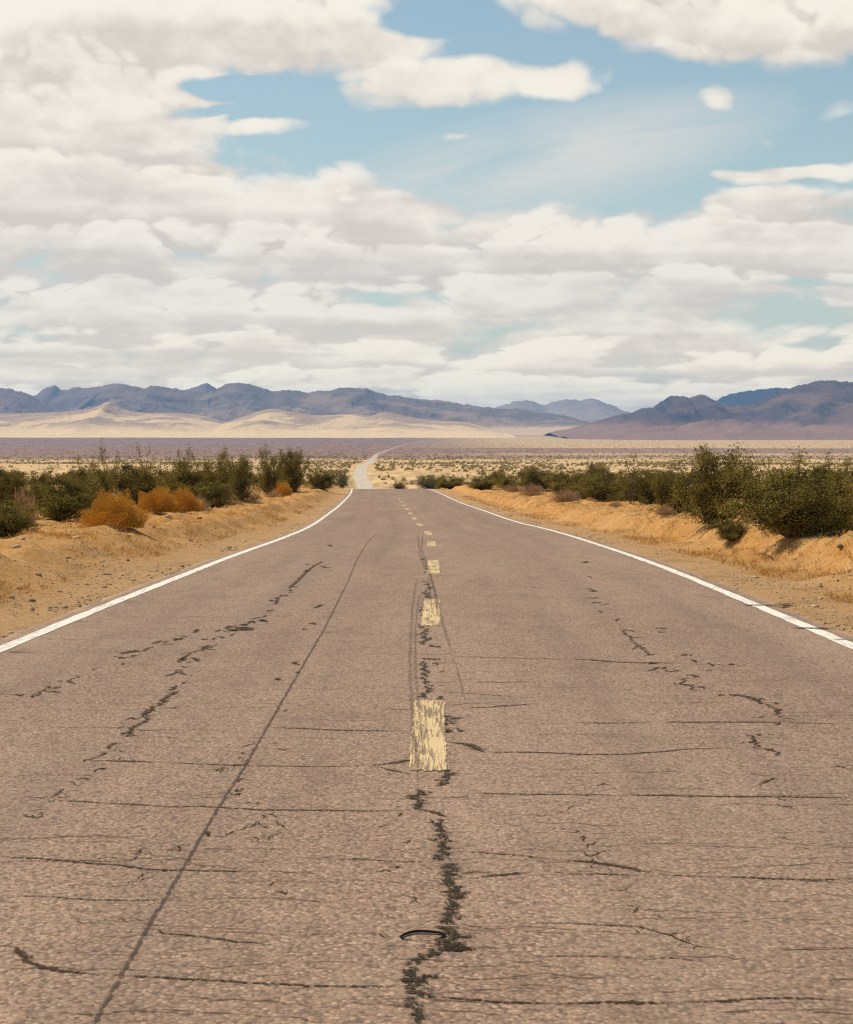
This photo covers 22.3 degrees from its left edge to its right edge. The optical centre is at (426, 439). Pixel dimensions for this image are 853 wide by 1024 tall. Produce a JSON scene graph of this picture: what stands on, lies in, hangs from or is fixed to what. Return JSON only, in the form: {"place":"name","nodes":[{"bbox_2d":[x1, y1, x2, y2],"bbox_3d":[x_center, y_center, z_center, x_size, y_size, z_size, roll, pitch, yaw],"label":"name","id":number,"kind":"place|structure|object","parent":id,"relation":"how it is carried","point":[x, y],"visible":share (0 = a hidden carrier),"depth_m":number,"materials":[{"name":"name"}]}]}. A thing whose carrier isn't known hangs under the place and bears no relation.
{"place":"outdoors","nodes":[
{"label":"outdoors","id":0,"kind":"place"},
{"bbox_2d":[0,388,62,413],"bbox_3d":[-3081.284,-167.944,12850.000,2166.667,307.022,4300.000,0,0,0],"label":"mountain","id":1,"kind":"structure","parent":0,"point":[12,401],"depth_m":12758.50,"materials":[{"name":"stone"}]},
{"bbox_2d":[0,402,224,437],"bbox_3d":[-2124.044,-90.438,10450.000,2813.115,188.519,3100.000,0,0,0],"label":"hill","id":2,"kind":"structure","parent":0,"point":[108,420],"depth_m":9820.21,"materials":[{"name":"beige sand"}]},
{"bbox_2d":[33,383,215,411],"bbox_3d":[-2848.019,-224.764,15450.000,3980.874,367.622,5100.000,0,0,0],"label":"mountain","id":3,"kind":"structure","parent":0,"point":[71,399],"depth_m":15167.11,"materials":[{"name":"blue stone"}]},
{"bbox_2d":[75,383,590,435],"bbox_3d":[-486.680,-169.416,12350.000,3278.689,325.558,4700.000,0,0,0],"label":"mountain","id":4,"kind":"structure","parent":0,"point":[228,402],"depth_m":12136.90,"materials":[{"name":"stone"}]},
{"bbox_2d":[198,409,514,437],"bbox_3d":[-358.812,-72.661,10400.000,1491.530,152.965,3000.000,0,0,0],"label":"hill","id":5,"kind":"structure","parent":0,"point":[273,423],"depth_m":9693.40,"materials":[{"name":"beige sand"}]},
{"bbox_2d":[0,438,852,1023],"bbox_3d":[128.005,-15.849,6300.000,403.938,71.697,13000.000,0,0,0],"label":"road","id":6,"kind":"structure","parent":0,"point":[314,770],"depth_m":9.90,"materials":[{"name":"grey asphalt"}]},
{"bbox_2d":[400,930,445,940],"bbox_3d":[-0.011,1.563,6.823,0.132,0.009,0.130,0,0,25],"label":"rubber ring","id":7,"kind":"object","parent":6,"relation":"on","point":[443,934],"visible":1,"depth_m":6.85,"materials":[{"name":"black rubber"}]},
{"bbox_2d":[0,436,852,639],"bbox_3d":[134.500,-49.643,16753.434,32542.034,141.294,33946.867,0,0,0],"label":"ground","id":8,"kind":"structure","parent":0,"point":[30,552],"depth_m":59.27,"materials":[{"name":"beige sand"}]},
{"bbox_2d":[0,497,44,538],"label":"creosote bush","id":9,"kind":"object","parent":8,"relation":"on","point":[16,522],"visible":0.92,"depth_m":38.81,"materials":[{"name":"green plant"}]},
{"bbox_2d":[0,466,47,515],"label":"creosote bush","id":10,"kind":"object","parent":8,"relation":"on","point":[7,489],"visible":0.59,"depth_m":53.70,"materials":[{"name":"green plant"}]},
{"bbox_2d":[11,488,40,524],"bbox_3d":[-8.182,1.335,43.967,0.687,0.881,0.737,0,0,-17],"label":"dry shrub","id":11,"kind":"object","parent":8,"relation":"on","point":[25,498],"visible":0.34,"depth_m":43.93,"materials":[{"name":"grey plant"}]},
{"bbox_2d":[21,469,55,508],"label":"creosote bush","id":12,"kind":"object","parent":8,"relation":"on","point":[33,479],"visible":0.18,"depth_m":78.81,"materials":[{"name":"green plant"}]},
{"bbox_2d":[47,473,65,484],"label":"scrub bush","id":13,"kind":"object","parent":8,"relation":"on","point":[57,475],"visible":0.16,"depth_m":217.66,"materials":[{"name":"green plant"}]},
{"bbox_2d":[26,462,107,520],"bbox_3d":[-8.661,1.244,51.851,2.297,1.517,2.695,0,0,4],"label":"creosote bush","id":14,"kind":"object","parent":8,"relation":"on","point":[67,502],"visible":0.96,"depth_m":51.55,"materials":[{"name":"green plant"}]},
{"bbox_2d":[56,456,97,488],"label":"creosote bush","id":15,"kind":"object","parent":8,"relation":"on","point":[78,472],"visible":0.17,"depth_m":76.44,"materials":[{"name":"green plant"}]},
{"bbox_2d":[72,511,92,521],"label":"dry shrub","id":16,"kind":"object","parent":8,"relation":"on","point":[79,517],"visible":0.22,"depth_m":52.95,"materials":[{"name":"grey plant"}]},
{"bbox_2d":[77,460,123,508],"bbox_3d":[-9.900,1.417,64.617,1.842,1.704,1.234,0,0,5],"label":"creosote bush","id":17,"kind":"object","parent":8,"relation":"on","point":[105,480],"visible":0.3,"depth_m":64.48,"materials":[{"name":"green plant"}]},
{"bbox_2d":[98,440,121,503],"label":"creosote bush","id":18,"kind":"object","parent":8,"relation":"on","point":[102,458],"visible":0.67,"depth_m":79.51,"materials":[{"name":"green plant"}]},
{"bbox_2d":[78,488,151,528],"bbox_3d":[-6.092,1.335,42.305,1.342,0.816,1.381,0,0,31],"label":"rust orange shrub","id":19,"kind":"object","parent":8,"relation":"on","point":[120,512],"visible":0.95,"depth_m":42.09,"materials":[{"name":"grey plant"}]},
{"bbox_2d":[96,462,188,504],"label":"creosote bush","id":20,"kind":"object","parent":8,"relation":"on","point":[133,481],"visible":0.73,"depth_m":87.59,"materials":[{"name":"green plant"}]},
{"bbox_2d":[132,442,152,471],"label":"creosote bush","id":21,"kind":"object","parent":8,"relation":"on","point":[141,457],"visible":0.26,"depth_m":94.99,"materials":[{"name":"green plant"}]},
{"bbox_2d":[134,485,178,512],"bbox_3d":[-7.495,1.588,59.475,1.230,0.858,1.174,0,0,25],"label":"rust orange shrub","id":22,"kind":"object","parent":8,"relation":"on","point":[155,498],"visible":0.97,"depth_m":59.31,"materials":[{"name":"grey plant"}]},
{"bbox_2d":[150,447,206,496],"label":"creosote bush","id":23,"kind":"object","parent":8,"relation":"on","point":[190,478],"visible":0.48,"depth_m":92.70,"materials":[{"name":"green plant"}]},
{"bbox_2d":[175,442,190,468],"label":"creosote bush","id":24,"kind":"object","parent":8,"relation":"on","point":[182,456],"visible":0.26,"depth_m":98.09,"materials":[{"name":"green plant"}]},
{"bbox_2d":[169,486,203,511],"bbox_3d":[-6.851,1.639,60.949,1.085,0.798,1.036,0,0,-38],"label":"rust orange shrub","id":25,"kind":"object","parent":8,"relation":"on","point":[187,502],"visible":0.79,"depth_m":60.69,"materials":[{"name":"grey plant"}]},
{"bbox_2d":[195,494,211,509],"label":"dry shrub","id":26,"kind":"object","parent":8,"relation":"on","point":[204,504],"visible":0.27,"depth_m":70.09,"materials":[{"name":"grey plant"}]},
{"bbox_2d":[193,480,237,507],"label":"creosote bush","id":27,"kind":"object","parent":8,"relation":"on","point":[217,498],"visible":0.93,"depth_m":74.94,"materials":[{"name":"green plant"}]},
{"bbox_2d":[199,443,237,490],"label":"creosote bush","id":28,"kind":"object","parent":8,"relation":"on","point":[221,474],"visible":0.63,"depth_m":91.79,"materials":[{"name":"green plant"}]},
{"bbox_2d":[226,498,240,504],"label":"dry shrub","id":29,"kind":"object","parent":8,"relation":"on","point":[233,502],"visible":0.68,"depth_m":80.53,"materials":[{"name":"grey plant"}]},
{"bbox_2d":[211,453,261,500],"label":"creosote bush","id":30,"kind":"object","parent":8,"relation":"on","point":[242,488],"visible":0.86,"depth_m":96.10,"materials":[{"name":"green plant"}]},
{"bbox_2d":[245,491,261,499],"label":"dry shrub","id":31,"kind":"object","parent":8,"relation":"on","point":[256,497],"visible":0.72,"depth_m":98.42,"materials":[{"name":"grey plant"}]},
{"bbox_2d":[249,441,285,494],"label":"creosote bush","id":32,"kind":"object","parent":8,"relation":"on","point":[269,478],"visible":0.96,"depth_m":127.63,"materials":[{"name":"green plant"}]},
{"bbox_2d":[265,490,281,497],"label":"dry shrub","id":33,"kind":"object","parent":8,"relation":"on","point":[274,494],"visible":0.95,"depth_m":115.61,"materials":[{"name":"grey plant"}]},
{"bbox_2d":[272,480,292,495],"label":"rust orange shrub","id":34,"kind":"object","parent":8,"relation":"on","point":[283,489],"visible":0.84,"depth_m":120.32,"materials":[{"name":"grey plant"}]},
{"bbox_2d":[276,446,313,491],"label":"creosote bush","id":35,"kind":"object","parent":8,"relation":"on","point":[292,473],"visible":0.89,"depth_m":146.11,"materials":[{"name":"green plant"}]},
{"bbox_2d":[302,469,342,489],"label":"creosote bush","id":36,"kind":"object","parent":8,"relation":"on","point":[318,480],"visible":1,"depth_m":163.23,"materials":[{"name":"green plant"}]},
{"bbox_2d":[332,467,354,487],"bbox_3d":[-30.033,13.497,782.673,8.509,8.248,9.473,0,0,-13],"label":"olive shrub","id":37,"kind":"object","parent":8,"relation":"on","point":[344,479],"visible":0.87,"depth_m":781.95,"materials":[{"name":"green plant"}]},
{"bbox_2d":[389,480,408,488],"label":"olive shrub","id":38,"kind":"object","parent":8,"relation":"on","point":[397,486],"visible":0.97,"depth_m":200.87,"materials":[{"name":"green plant"}]},
{"bbox_2d":[0,455,852,488],"bbox_3d":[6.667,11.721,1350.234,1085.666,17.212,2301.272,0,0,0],"label":"scrub","id":39,"kind":"object","parent":8,"relation":"on","point":[504,466],"visible":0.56,"depth_m":1336.32,"materials":[{"name":"green plant"}]},
{"bbox_2d":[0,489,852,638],"bbox_3d":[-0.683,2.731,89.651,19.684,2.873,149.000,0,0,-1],"label":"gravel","id":40,"kind":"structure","parent":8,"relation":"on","point":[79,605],"depth_m":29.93,"materials":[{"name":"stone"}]},
{"bbox_2d":[0,438,852,460],"bbox_3d":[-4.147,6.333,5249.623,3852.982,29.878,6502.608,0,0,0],"label":"scrub","id":41,"kind":"object","parent":8,"relation":"on","point":[480,456],"visible":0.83,"depth_m":3148.92,"materials":[{"name":"green plant"}]},
{"bbox_2d":[409,474,446,488],"bbox_3d":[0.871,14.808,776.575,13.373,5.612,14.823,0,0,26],"label":"creosote bush","id":42,"kind":"object","parent":8,"relation":"on","point":[425,481],"visible":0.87,"depth_m":775.05,"materials":[{"name":"green plant"}]},
{"bbox_2d":[433,473,471,488],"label":"creosote bush","id":43,"kind":"object","parent":8,"relation":"on","point":[451,482],"visible":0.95,"depth_m":198.83,"materials":[{"name":"green plant"}]},
{"bbox_2d":[461,475,500,489],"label":"creosote bush","id":44,"kind":"object","parent":8,"relation":"on","point":[482,484],"visible":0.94,"depth_m":162.54,"materials":[{"name":"green plant"}]},
{"bbox_2d":[489,472,503,483],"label":"scrub bush","id":45,"kind":"object","parent":8,"relation":"on","point":[493,474],"visible":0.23,"depth_m":201.99,"materials":[{"name":"green plant"}]},
{"bbox_2d":[489,468,510,479],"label":"scrub bush","id":46,"kind":"object","parent":8,"relation":"on","point":[494,472],"visible":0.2,"depth_m":203.89,"materials":[{"name":"green plant"}]},
{"bbox_2d":[490,469,519,489],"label":"creosote bush","id":47,"kind":"object","parent":8,"relation":"on","point":[504,479],"visible":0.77,"depth_m":156.99,"materials":[{"name":"green plant"}]},
{"bbox_2d":[503,484,521,491],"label":"dry shrub","id":48,"kind":"object","parent":8,"relation":"on","point":[512,489],"visible":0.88,"depth_m":150.78,"materials":[{"name":"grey plant"}]},
{"bbox_2d":[518,482,547,495],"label":"dry shrub","id":49,"kind":"object","parent":8,"relation":"on","point":[533,492],"visible":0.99,"depth_m":125.58,"materials":[{"name":"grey plant"}]},
{"bbox_2d":[511,466,561,490],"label":"creosote bush","id":50,"kind":"object","parent":8,"relation":"on","point":[530,476],"visible":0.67,"depth_m":150.50,"materials":[{"name":"green plant"}]},
{"bbox_2d":[541,467,572,494],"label":"creosote bush","id":51,"kind":"object","parent":8,"relation":"on","point":[553,478],"visible":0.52,"depth_m":132.24,"materials":[{"name":"green plant"}]},
{"bbox_2d":[548,487,582,501],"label":"dry shrub","id":52,"kind":"object","parent":8,"relation":"on","point":[563,497],"visible":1,"depth_m":100.33,"materials":[{"name":"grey plant"}]},
{"bbox_2d":[548,468,607,497],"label":"creosote bush","id":53,"kind":"object","parent":8,"relation":"on","point":[575,480],"visible":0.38,"depth_m":112.53,"materials":[{"name":"green plant"}]},
{"bbox_2d":[569,463,627,501],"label":"creosote bush","id":54,"kind":"object","parent":8,"relation":"on","point":[596,491],"visible":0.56,"depth_m":102.46,"materials":[{"name":"green plant"}]},
{"bbox_2d":[585,461,624,482],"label":"creosote bush","id":55,"kind":"object","parent":8,"relation":"on","point":[600,467],"visible":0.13,"depth_m":135.32,"materials":[{"name":"green plant"}]},
{"bbox_2d":[607,500,621,506],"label":"dry shrub","id":56,"kind":"object","parent":8,"relation":"on","point":[616,504],"visible":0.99,"depth_m":81.59,"materials":[{"name":"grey plant"}]},
{"bbox_2d":[617,452,644,504],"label":"creosote bush","id":57,"kind":"object","parent":8,"relation":"on","point":[631,481],"visible":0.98,"depth_m":93.77,"materials":[{"name":"green plant"}]},
{"bbox_2d":[604,466,677,503],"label":"creosote bush","id":58,"kind":"object","parent":8,"relation":"on","point":[642,487],"visible":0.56,"depth_m":96.63,"materials":[{"name":"green plant"}]},
{"bbox_2d":[654,505,677,515],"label":"dry shrub","id":59,"kind":"object","parent":8,"relation":"on","point":[664,511],"visible":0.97,"depth_m":56.82,"materials":[{"name":"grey plant"}]},
{"bbox_2d":[638,460,694,512],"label":"creosote bush","id":60,"kind":"object","parent":8,"relation":"on","point":[662,485],"visible":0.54,"depth_m":67.14,"materials":[{"name":"green plant"}]},
{"bbox_2d":[675,451,697,504],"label":"creosote bush","id":61,"kind":"object","parent":8,"relation":"on","point":[685,468],"visible":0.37,"depth_m":67.34,"materials":[{"name":"green plant"}]},
{"bbox_2d":[663,442,794,529],"bbox_3d":[6.725,1.058,48.590,2.182,2.052,3.122,0,0,-38],"label":"creosote bush","id":62,"kind":"object","parent":8,"relation":"on","point":[704,498],"visible":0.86,"depth_m":48.57,"materials":[{"name":"green plant"}]},
{"bbox_2d":[709,519,749,540],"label":"creosote bush","id":63,"kind":"object","parent":8,"relation":"on","point":[732,532],"visible":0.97,"depth_m":40.90,"materials":[{"name":"green plant"}]},
{"bbox_2d":[734,454,790,519],"bbox_3d":[7.733,1.137,49.635,2.225,1.617,1.490,0,0,1],"label":"creosote bush","id":64,"kind":"object","parent":8,"relation":"on","point":[769,462],"visible":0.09,"depth_m":49.59,"materials":[{"name":"green plant"}]},
{"bbox_2d":[708,446,852,538],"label":"creosote bush","id":65,"kind":"object","parent":8,"relation":"on","point":[784,512],"visible":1,"depth_m":37.59,"materials":[{"name":"green plant"}]},
{"bbox_2d":[779,462,852,515],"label":"creosote bush","id":66,"kind":"object","parent":8,"relation":"on","point":[846,489],"visible":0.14,"depth_m":39.88,"materials":[{"name":"green plant"}]},
{"bbox_2d":[811,445,852,527],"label":"creosote bush","id":67,"kind":"object","parent":8,"relation":"on","point":[840,477],"visible":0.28,"depth_m":40.14,"materials":[{"name":"green plant"}]},
{"bbox_2d":[846,469,852,482],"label":"scrub bush","id":68,"kind":"object","parent":8,"relation":"on","point":[851,472],"visible":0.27,"depth_m":220.93,"materials":[{"name":"green plant"}]},
{"bbox_2d":[0,0,852,412],"label":"sky","id":69,"kind":"structure","parent":0,"point":[631,206],"materials":[{"name":"white"}]},
{"bbox_2d":[496,398,630,422],"bbox_3d":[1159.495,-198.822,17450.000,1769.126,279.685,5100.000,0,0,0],"label":"mountain","id":70,"kind":"structure","parent":0,"point":[591,410],"depth_m":17125.80,"materials":[{"name":"stone"}]},
{"bbox_2d":[545,380,852,439],"bbox_3d":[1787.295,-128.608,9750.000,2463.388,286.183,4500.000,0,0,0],"label":"mountain","id":71,"kind":"structure","parent":0,"point":[819,410],"depth_m":9258.91,"materials":[{"name":"purple stone"}]},
{"bbox_2d":[717,387,788,406],"bbox_3d":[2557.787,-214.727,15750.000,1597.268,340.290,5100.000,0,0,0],"label":"mountain","id":72,"kind":"structure","parent":0,"point":[747,398],"depth_m":15588.61,"materials":[{"name":"stone"}]}
]}

